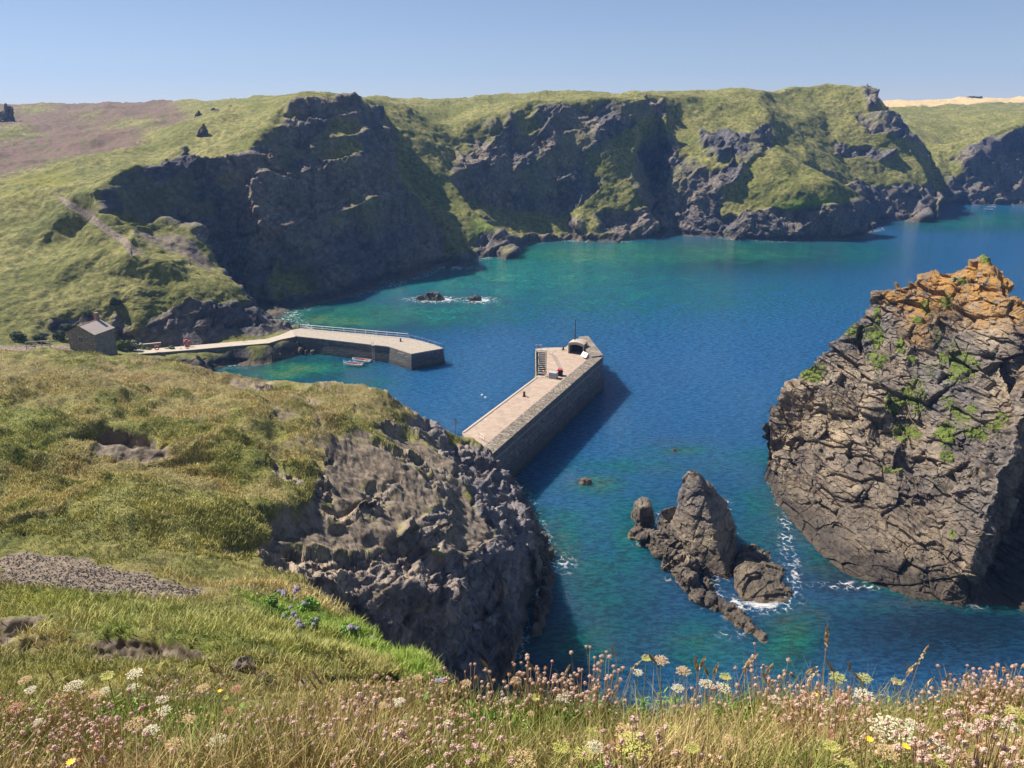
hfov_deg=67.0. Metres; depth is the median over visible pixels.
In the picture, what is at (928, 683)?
grass stalk
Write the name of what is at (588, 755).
wild carrot
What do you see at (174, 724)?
plant
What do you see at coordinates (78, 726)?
thrift clump
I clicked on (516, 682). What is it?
wild carrot
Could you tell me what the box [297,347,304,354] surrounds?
boulder
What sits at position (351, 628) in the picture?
leafy plant
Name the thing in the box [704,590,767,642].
rock reef
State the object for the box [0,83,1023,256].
cliff coast terrain
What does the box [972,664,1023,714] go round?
thrift clump
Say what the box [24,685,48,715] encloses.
wild carrot
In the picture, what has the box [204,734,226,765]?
wild carrot
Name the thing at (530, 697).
thrift clump
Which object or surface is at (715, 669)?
grass stalk
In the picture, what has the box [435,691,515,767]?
thrift clump
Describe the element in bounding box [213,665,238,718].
grass stalk
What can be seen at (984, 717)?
wild carrot
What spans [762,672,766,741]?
grass stalk
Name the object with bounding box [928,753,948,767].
wild carrot
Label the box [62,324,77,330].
bush
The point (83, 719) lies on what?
thrift clump
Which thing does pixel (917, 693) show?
grass stalk
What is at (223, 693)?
grass stalk
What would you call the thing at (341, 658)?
grass stalk
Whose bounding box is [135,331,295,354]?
quay track
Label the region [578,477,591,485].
sea rock
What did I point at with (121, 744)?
thrift clump
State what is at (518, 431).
breakwater pier
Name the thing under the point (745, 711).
plant
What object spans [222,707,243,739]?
wild carrot
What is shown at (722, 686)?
wild carrot
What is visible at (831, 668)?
grass stalk
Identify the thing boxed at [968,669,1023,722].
thrift clump
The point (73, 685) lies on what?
wild carrot
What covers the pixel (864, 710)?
wild carrot
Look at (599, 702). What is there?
plant
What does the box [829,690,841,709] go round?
wild carrot
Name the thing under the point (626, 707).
plant
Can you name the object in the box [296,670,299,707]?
grass stalk
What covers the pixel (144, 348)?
bush
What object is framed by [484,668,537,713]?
thrift clump
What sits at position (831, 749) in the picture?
wild carrot
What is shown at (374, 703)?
thrift clump
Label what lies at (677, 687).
wild carrot
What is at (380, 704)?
wild carrot
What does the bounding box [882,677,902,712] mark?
wild carrot
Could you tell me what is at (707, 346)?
sea water
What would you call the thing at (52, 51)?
sky
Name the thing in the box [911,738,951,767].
wild carrot
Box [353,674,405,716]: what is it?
thrift clump
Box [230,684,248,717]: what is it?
wild carrot
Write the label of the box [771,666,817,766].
grass stalk
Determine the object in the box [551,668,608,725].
thrift clump
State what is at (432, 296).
sea rock
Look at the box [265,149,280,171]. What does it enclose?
outcrop
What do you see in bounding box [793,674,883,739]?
thrift clump
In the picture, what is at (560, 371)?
net heap
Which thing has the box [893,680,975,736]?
thrift clump
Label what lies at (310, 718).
thrift clump
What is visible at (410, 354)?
harbour pier
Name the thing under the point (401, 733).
thrift clump
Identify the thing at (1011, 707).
wild carrot
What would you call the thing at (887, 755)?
wild carrot
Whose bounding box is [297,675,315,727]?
grass stalk
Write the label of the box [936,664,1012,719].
thrift clump
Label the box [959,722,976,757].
wild carrot
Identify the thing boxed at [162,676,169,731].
grass stalk
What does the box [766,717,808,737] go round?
plant
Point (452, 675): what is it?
grass stalk
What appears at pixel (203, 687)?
wild carrot
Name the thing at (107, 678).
wild carrot
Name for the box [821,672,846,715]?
wild carrot
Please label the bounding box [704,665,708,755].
grass stalk
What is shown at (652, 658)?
grass stalk
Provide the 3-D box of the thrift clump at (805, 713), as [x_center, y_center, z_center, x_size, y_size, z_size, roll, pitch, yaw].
[0.933,1.065,2.357,0.229,0.203,0.272,0,20,0]
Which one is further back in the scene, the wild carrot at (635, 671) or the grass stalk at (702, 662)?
the wild carrot at (635, 671)
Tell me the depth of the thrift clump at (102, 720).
2.35 m
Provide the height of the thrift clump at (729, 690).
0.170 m
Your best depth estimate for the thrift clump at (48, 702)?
2.70 m
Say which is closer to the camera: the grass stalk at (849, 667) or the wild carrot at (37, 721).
the grass stalk at (849, 667)
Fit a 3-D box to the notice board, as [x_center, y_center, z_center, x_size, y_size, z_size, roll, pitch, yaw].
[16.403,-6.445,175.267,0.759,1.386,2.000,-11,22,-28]
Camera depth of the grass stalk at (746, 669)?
1.78 m
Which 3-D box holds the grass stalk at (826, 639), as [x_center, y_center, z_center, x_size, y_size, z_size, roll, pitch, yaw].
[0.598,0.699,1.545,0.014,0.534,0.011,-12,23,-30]
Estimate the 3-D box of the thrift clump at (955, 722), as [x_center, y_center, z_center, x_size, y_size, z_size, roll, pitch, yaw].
[1.397,1.129,2.349,0.208,0.168,0.272,-5,20,-14]
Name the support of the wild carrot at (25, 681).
on the ground at (443, 734)
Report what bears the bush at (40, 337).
on the hillside terrain at (330, 211)
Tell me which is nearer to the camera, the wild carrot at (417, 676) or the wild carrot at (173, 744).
the wild carrot at (173, 744)
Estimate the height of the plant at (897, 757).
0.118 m
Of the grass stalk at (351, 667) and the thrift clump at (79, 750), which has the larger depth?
the grass stalk at (351, 667)
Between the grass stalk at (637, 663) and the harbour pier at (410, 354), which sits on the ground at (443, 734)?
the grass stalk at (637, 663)
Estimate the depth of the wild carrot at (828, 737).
2.22 m
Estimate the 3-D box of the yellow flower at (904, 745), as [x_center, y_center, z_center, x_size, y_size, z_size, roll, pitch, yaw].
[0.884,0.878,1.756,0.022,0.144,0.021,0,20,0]
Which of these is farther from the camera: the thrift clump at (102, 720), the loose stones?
the loose stones
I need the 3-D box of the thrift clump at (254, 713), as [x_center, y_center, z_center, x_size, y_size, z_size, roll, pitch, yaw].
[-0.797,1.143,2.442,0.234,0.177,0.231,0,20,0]
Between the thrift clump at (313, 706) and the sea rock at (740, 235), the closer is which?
the thrift clump at (313, 706)
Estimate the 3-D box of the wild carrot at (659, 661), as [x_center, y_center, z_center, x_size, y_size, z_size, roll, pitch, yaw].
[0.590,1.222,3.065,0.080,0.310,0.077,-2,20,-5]
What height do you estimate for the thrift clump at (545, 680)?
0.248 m
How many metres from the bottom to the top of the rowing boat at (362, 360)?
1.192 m
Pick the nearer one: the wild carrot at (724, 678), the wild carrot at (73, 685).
the wild carrot at (724, 678)
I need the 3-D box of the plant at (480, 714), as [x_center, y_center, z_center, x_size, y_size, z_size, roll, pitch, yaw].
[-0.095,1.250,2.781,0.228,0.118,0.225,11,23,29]
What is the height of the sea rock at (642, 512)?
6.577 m
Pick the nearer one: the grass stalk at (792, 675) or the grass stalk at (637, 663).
the grass stalk at (792, 675)
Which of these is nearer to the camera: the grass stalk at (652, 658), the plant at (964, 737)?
the grass stalk at (652, 658)
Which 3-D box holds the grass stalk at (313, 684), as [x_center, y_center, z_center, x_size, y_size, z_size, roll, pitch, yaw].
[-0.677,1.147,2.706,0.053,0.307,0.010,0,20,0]
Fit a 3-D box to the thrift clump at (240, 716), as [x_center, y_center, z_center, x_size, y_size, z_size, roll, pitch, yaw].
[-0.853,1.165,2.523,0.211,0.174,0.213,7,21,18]
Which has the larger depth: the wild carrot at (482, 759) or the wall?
the wall
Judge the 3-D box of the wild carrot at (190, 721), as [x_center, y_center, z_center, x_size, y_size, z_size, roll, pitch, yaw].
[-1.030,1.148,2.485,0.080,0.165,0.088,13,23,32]
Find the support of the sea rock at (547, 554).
in the sea water
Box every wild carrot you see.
[6,702,27,737]
[18,676,37,709]
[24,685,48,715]
[33,718,49,747]
[63,679,83,693]
[89,691,106,717]
[99,671,122,715]
[99,686,122,718]
[125,668,145,715]
[125,715,146,745]
[142,724,160,767]
[155,695,179,720]
[156,705,174,732]
[165,737,184,767]
[182,713,200,754]
[196,683,209,715]
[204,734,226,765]
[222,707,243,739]
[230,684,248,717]
[378,701,389,726]
[393,697,407,730]
[414,674,428,708]
[462,679,476,710]
[479,753,487,767]
[504,746,535,767]
[511,676,523,717]
[520,711,535,738]
[526,693,539,725]
[552,740,570,766]
[556,692,573,717]
[574,745,593,767]
[584,727,606,751]
[585,739,603,767]
[597,738,628,767]
[615,723,635,766]
[615,731,652,767]
[633,669,648,714]
[634,654,651,713]
[652,656,668,712]
[664,684,683,721]
[664,722,680,757]
[668,665,690,717]
[685,742,698,766]
[698,679,717,713]
[715,683,729,724]
[719,672,732,721]
[722,735,740,767]
[769,694,778,717]
[814,727,835,756]
[814,740,839,767]
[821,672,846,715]
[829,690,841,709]
[835,757,856,767]
[850,706,870,740]
[851,672,871,720]
[854,687,873,719]
[867,713,913,749]
[875,744,899,767]
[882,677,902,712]
[895,718,919,749]
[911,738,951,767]
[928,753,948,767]
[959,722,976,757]
[972,713,992,742]
[985,718,1019,753]
[1004,704,1023,736]
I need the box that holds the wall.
[127,342,161,348]
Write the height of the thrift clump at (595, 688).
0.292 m
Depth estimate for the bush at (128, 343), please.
188.60 m
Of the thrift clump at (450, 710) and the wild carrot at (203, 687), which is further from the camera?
the wild carrot at (203, 687)
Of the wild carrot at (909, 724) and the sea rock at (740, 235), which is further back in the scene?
the sea rock at (740, 235)
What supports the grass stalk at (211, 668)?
on the ground at (443, 734)
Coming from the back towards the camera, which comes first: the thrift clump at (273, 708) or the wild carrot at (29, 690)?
the wild carrot at (29, 690)
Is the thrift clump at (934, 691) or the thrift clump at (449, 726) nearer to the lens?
the thrift clump at (449, 726)
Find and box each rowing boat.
[343,362,363,366]
[352,357,371,362]
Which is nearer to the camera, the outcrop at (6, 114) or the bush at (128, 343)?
the bush at (128, 343)
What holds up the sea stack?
in the sea water
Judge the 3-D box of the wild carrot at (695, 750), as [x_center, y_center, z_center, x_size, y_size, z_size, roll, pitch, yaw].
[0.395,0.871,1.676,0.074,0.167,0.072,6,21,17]
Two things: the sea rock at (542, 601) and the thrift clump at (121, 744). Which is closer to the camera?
the thrift clump at (121, 744)
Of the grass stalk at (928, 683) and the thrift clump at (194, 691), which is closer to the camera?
the grass stalk at (928, 683)
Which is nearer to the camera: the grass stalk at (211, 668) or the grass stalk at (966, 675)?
the grass stalk at (211, 668)
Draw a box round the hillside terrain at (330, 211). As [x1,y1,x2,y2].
[0,91,519,370]
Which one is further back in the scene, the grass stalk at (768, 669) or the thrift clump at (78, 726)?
the thrift clump at (78, 726)
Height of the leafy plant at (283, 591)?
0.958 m
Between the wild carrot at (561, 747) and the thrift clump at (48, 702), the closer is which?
the wild carrot at (561, 747)
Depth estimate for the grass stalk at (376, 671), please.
2.61 m
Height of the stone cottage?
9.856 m
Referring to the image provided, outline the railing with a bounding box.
[300,324,405,337]
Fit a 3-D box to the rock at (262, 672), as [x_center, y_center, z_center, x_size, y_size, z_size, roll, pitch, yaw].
[-4.249,5.151,13.287,0.299,0.543,0.398,0,20,0]
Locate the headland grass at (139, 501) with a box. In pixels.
[0,346,461,560]
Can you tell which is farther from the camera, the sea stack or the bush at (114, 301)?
the bush at (114, 301)
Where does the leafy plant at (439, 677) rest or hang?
on the slope terrain at (107, 641)
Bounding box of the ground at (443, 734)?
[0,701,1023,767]
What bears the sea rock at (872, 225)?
in the sea water
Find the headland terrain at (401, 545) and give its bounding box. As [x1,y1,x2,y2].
[0,347,547,711]
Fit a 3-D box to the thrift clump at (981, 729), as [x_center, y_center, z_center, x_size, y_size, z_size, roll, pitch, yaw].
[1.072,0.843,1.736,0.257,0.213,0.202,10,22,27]
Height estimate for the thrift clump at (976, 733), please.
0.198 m
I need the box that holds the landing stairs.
[534,349,547,377]
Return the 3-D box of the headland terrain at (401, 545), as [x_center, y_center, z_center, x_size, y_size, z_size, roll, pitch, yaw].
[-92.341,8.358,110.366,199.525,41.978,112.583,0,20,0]
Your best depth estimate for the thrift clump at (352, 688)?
3.24 m
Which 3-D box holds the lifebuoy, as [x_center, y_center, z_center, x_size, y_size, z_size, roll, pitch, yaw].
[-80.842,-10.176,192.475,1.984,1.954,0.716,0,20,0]
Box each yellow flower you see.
[65,758,75,766]
[865,736,872,758]
[902,742,910,762]
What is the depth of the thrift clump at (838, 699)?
2.36 m
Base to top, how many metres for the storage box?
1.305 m
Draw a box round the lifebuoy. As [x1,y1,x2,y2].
[183,339,190,346]
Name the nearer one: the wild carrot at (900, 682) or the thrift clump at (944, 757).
the thrift clump at (944, 757)
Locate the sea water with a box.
[213,204,1023,720]
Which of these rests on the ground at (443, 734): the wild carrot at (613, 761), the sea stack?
the wild carrot at (613, 761)
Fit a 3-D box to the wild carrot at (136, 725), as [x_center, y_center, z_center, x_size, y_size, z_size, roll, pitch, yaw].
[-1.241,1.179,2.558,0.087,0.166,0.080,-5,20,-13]
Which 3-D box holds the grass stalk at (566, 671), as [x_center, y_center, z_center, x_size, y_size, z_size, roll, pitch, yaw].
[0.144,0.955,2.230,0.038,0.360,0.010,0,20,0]
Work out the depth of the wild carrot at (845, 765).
1.67 m
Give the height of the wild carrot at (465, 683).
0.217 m
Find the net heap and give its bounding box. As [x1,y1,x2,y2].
[557,368,562,375]
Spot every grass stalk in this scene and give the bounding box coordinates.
[47,669,71,735]
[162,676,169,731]
[208,663,234,741]
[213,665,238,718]
[220,675,233,729]
[246,660,276,758]
[267,673,281,714]
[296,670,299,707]
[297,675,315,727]
[307,676,324,718]
[311,670,340,765]
[337,654,364,733]
[349,663,352,724]
[372,669,396,716]
[446,671,474,733]
[480,658,500,757]
[528,661,544,737]
[555,664,569,742]
[610,646,618,696]
[614,660,641,731]
[648,653,664,767]
[684,656,705,759]
[693,654,697,757]
[697,662,718,767]
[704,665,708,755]
[715,654,757,766]
[729,658,749,767]
[743,663,772,767]
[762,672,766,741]
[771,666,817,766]
[787,670,818,741]
[787,671,801,755]
[809,622,828,767]
[826,661,835,767]
[845,662,851,738]
[850,670,866,767]
[878,663,915,760]
[899,645,928,726]
[904,663,918,737]
[912,677,934,717]
[936,674,948,726]
[949,671,969,724]
[994,664,1023,732]
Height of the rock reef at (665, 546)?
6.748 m
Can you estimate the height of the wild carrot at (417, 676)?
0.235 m
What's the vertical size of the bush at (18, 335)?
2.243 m
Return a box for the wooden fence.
[25,341,50,349]
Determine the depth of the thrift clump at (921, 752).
1.69 m
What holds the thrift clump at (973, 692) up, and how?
on the ground at (443, 734)
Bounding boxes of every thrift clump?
[0,696,59,748]
[0,718,73,767]
[1,692,92,750]
[24,727,101,767]
[30,710,107,757]
[42,690,110,744]
[42,703,133,764]
[49,715,177,767]
[77,688,165,767]
[135,675,193,719]
[158,672,223,719]
[212,697,284,752]
[224,703,300,755]
[232,702,303,764]
[241,713,329,767]
[278,688,353,751]
[286,685,358,739]
[301,692,408,767]
[312,684,377,740]
[331,679,381,722]
[340,724,452,767]
[351,702,419,766]
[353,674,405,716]
[378,674,434,716]
[383,712,466,767]
[396,698,471,755]
[400,666,462,719]
[410,713,494,766]
[425,722,515,767]
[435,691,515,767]
[444,663,495,717]
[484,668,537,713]
[502,656,559,727]
[509,656,572,717]
[521,653,581,723]
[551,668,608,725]
[562,646,622,717]
[581,715,645,767]
[584,645,632,726]
[604,717,723,767]
[672,681,738,740]
[716,677,766,707]
[733,654,806,717]
[747,687,791,732]
[753,642,817,718]
[778,677,864,758]
[789,682,854,744]
[790,690,859,751]
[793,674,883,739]
[806,689,875,742]
[815,694,885,767]
[884,706,981,767]
[891,728,1020,767]
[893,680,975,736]
[893,735,975,767]
[917,708,1002,760]
[920,678,984,733]
[927,707,1023,767]
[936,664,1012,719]
[951,674,1023,731]
[954,708,1022,767]
[957,663,1022,718]
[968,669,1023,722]
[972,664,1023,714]
[975,663,1023,724]
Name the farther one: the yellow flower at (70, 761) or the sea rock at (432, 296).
the sea rock at (432, 296)
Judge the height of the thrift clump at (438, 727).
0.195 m
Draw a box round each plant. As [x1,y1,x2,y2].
[164,717,219,746]
[262,596,277,605]
[273,585,300,599]
[281,610,300,620]
[288,595,319,611]
[295,616,319,628]
[340,623,359,637]
[357,635,374,639]
[431,672,453,684]
[457,705,514,738]
[502,701,530,724]
[537,704,593,734]
[564,692,627,722]
[600,702,653,729]
[688,739,735,764]
[728,703,772,730]
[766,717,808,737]
[868,747,928,767]
[952,727,989,748]
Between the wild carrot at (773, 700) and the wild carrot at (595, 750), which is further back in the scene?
the wild carrot at (773, 700)
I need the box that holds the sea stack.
[762,254,1023,610]
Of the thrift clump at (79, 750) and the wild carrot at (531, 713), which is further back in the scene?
the wild carrot at (531, 713)
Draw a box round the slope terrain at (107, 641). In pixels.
[0,538,473,720]
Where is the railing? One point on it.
(355, 331)
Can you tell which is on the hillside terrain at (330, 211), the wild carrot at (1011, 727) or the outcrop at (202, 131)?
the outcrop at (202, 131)
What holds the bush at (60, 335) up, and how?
on the hillside terrain at (330, 211)
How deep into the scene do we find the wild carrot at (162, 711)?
2.86 m
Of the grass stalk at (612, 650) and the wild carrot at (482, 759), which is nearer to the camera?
the wild carrot at (482, 759)
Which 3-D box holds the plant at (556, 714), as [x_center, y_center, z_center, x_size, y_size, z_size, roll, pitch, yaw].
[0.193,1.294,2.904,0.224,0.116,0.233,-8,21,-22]
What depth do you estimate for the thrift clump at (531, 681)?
2.93 m
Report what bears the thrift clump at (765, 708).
on the ground at (443, 734)
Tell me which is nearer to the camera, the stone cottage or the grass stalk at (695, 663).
the grass stalk at (695, 663)
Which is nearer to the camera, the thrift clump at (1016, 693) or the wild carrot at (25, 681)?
the thrift clump at (1016, 693)
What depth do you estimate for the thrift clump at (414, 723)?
2.04 m
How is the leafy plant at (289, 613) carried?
on the slope terrain at (107, 641)
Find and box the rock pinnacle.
[658,470,736,578]
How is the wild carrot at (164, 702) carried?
on the ground at (443, 734)
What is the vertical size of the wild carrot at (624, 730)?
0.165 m
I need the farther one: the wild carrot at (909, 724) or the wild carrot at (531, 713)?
the wild carrot at (531, 713)
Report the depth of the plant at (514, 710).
3.06 m
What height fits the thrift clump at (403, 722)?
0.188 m
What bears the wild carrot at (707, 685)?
on the ground at (443, 734)
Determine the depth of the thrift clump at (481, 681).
3.13 m
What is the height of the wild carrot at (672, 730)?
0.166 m
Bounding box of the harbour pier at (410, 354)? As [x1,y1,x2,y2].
[288,328,444,369]
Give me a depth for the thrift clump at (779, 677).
2.93 m
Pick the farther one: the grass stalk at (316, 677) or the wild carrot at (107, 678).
the wild carrot at (107, 678)
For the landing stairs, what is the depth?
176.92 m
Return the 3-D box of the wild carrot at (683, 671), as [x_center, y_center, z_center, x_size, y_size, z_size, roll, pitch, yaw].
[0.662,1.235,3.039,0.081,0.250,0.087,-12,23,-30]
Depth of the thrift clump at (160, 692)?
3.23 m
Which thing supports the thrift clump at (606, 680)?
on the ground at (443, 734)
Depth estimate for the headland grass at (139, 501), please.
72.16 m
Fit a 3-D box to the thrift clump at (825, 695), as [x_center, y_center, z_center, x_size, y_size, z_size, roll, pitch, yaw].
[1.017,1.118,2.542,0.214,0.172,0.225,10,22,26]
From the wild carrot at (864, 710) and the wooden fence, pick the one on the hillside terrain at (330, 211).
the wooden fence
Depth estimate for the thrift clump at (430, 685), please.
3.10 m
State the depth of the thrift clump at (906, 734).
1.93 m
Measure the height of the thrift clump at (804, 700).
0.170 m
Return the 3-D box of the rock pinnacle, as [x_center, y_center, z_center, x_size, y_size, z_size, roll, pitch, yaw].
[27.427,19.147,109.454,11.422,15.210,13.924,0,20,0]
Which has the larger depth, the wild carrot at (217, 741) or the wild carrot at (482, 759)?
the wild carrot at (217, 741)
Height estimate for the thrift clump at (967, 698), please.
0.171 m
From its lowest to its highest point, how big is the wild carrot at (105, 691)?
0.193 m
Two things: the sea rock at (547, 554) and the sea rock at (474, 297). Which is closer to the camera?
the sea rock at (547, 554)
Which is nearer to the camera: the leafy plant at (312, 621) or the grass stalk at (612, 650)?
the grass stalk at (612, 650)
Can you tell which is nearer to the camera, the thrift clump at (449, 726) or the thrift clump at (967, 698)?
the thrift clump at (449, 726)
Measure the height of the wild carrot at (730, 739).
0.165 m
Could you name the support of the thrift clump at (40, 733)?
on the ground at (443, 734)
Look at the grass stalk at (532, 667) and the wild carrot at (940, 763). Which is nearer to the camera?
the wild carrot at (940, 763)
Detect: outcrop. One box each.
[0,103,14,121]
[180,146,189,155]
[196,124,207,136]
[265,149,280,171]
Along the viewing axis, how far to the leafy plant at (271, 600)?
37.55 m
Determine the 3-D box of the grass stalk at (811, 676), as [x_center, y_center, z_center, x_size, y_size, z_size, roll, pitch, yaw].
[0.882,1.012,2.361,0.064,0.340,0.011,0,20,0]
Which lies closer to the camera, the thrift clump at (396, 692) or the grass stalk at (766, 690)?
the grass stalk at (766, 690)
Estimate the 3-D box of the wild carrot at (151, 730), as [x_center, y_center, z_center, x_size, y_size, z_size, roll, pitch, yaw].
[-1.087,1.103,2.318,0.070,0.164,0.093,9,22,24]
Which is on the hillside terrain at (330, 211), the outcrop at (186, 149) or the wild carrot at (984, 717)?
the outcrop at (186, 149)
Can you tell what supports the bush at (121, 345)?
on the hillside terrain at (330, 211)
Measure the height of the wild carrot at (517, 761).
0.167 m
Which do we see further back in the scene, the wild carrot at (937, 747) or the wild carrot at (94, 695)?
the wild carrot at (94, 695)
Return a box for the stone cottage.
[66,312,117,354]
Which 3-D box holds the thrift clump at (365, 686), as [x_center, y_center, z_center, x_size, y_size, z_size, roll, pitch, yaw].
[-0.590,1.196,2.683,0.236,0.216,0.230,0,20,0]
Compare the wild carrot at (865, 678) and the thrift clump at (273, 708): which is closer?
the thrift clump at (273, 708)
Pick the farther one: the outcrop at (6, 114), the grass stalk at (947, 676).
the outcrop at (6, 114)
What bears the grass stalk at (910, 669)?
on the ground at (443, 734)
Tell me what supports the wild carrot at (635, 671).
on the ground at (443, 734)
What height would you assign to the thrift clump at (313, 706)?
0.204 m
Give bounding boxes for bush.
[9,331,26,339]
[32,334,47,342]
[52,330,67,340]
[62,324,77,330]
[83,310,92,316]
[109,297,121,305]
[116,339,125,350]
[124,339,139,350]
[140,346,150,349]
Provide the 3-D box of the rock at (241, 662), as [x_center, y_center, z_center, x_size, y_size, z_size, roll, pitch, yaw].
[-4.669,5.114,13.617,0.549,0.633,0.372,0,20,0]
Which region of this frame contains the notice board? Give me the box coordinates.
[581,351,587,357]
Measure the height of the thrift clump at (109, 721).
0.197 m
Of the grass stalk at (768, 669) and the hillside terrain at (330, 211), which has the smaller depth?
the grass stalk at (768, 669)
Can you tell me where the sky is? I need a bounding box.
[0,0,1023,104]
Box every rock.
[231,656,255,672]
[257,670,268,678]
[415,292,444,300]
[467,294,481,300]
[530,565,554,637]
[537,531,555,565]
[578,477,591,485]
[631,496,653,527]
[732,544,792,602]
[734,228,745,240]
[869,222,876,229]
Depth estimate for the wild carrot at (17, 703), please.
2.75 m
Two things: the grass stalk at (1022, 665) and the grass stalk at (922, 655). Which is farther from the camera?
the grass stalk at (1022, 665)
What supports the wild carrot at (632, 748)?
on the ground at (443, 734)
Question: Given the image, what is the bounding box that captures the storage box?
[548,371,557,378]
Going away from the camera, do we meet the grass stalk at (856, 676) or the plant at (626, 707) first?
the grass stalk at (856, 676)
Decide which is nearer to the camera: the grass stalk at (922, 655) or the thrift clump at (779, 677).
the grass stalk at (922, 655)
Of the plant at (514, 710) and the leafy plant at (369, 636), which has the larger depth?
the leafy plant at (369, 636)
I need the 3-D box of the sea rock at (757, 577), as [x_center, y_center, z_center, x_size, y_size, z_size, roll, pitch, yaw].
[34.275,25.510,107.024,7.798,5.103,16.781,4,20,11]
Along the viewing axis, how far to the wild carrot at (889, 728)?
2.23 m
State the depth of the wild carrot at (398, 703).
2.88 m
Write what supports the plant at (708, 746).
on the ground at (443, 734)
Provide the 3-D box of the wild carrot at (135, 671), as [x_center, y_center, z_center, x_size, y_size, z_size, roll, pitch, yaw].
[-1.608,1.338,3.310,0.095,0.239,0.086,-12,23,-30]
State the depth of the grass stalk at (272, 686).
2.66 m
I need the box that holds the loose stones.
[0,552,203,598]
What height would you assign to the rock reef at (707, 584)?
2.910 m
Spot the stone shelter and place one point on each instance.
(579, 345)
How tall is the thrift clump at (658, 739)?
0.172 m
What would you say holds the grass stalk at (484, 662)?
on the ground at (443, 734)
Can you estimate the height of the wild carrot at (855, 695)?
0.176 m
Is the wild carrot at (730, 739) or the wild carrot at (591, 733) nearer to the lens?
the wild carrot at (730, 739)
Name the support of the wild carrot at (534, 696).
on the ground at (443, 734)
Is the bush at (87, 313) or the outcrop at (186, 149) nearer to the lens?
the bush at (87, 313)
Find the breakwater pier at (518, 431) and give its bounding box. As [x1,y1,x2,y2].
[462,336,603,477]
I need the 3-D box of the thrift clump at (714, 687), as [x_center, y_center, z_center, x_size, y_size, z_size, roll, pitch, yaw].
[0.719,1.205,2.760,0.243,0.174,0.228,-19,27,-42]
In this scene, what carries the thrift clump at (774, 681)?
on the ground at (443, 734)
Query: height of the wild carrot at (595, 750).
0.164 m
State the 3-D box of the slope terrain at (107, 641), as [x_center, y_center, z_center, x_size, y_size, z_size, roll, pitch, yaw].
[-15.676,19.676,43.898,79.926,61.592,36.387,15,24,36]
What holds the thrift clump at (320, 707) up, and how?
on the ground at (443, 734)
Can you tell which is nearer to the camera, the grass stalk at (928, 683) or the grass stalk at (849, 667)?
the grass stalk at (849, 667)
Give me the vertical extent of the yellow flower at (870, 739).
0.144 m
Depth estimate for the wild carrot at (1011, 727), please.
2.45 m
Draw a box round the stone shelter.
[568,339,587,352]
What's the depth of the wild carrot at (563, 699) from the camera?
2.90 m
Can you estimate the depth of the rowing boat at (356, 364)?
191.25 m
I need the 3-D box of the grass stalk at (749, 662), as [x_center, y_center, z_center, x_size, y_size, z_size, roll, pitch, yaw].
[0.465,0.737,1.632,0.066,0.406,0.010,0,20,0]
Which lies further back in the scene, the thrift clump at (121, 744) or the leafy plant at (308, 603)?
the leafy plant at (308, 603)
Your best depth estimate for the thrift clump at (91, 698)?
2.84 m
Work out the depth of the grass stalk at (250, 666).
1.80 m
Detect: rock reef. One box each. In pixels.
[628,517,706,606]
[702,568,714,590]
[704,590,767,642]
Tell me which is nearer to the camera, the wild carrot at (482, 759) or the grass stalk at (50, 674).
the wild carrot at (482, 759)
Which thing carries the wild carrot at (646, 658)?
on the ground at (443, 734)
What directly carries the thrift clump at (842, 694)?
on the ground at (443, 734)
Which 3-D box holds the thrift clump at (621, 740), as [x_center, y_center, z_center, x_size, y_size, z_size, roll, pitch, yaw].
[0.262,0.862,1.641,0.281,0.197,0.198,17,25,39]

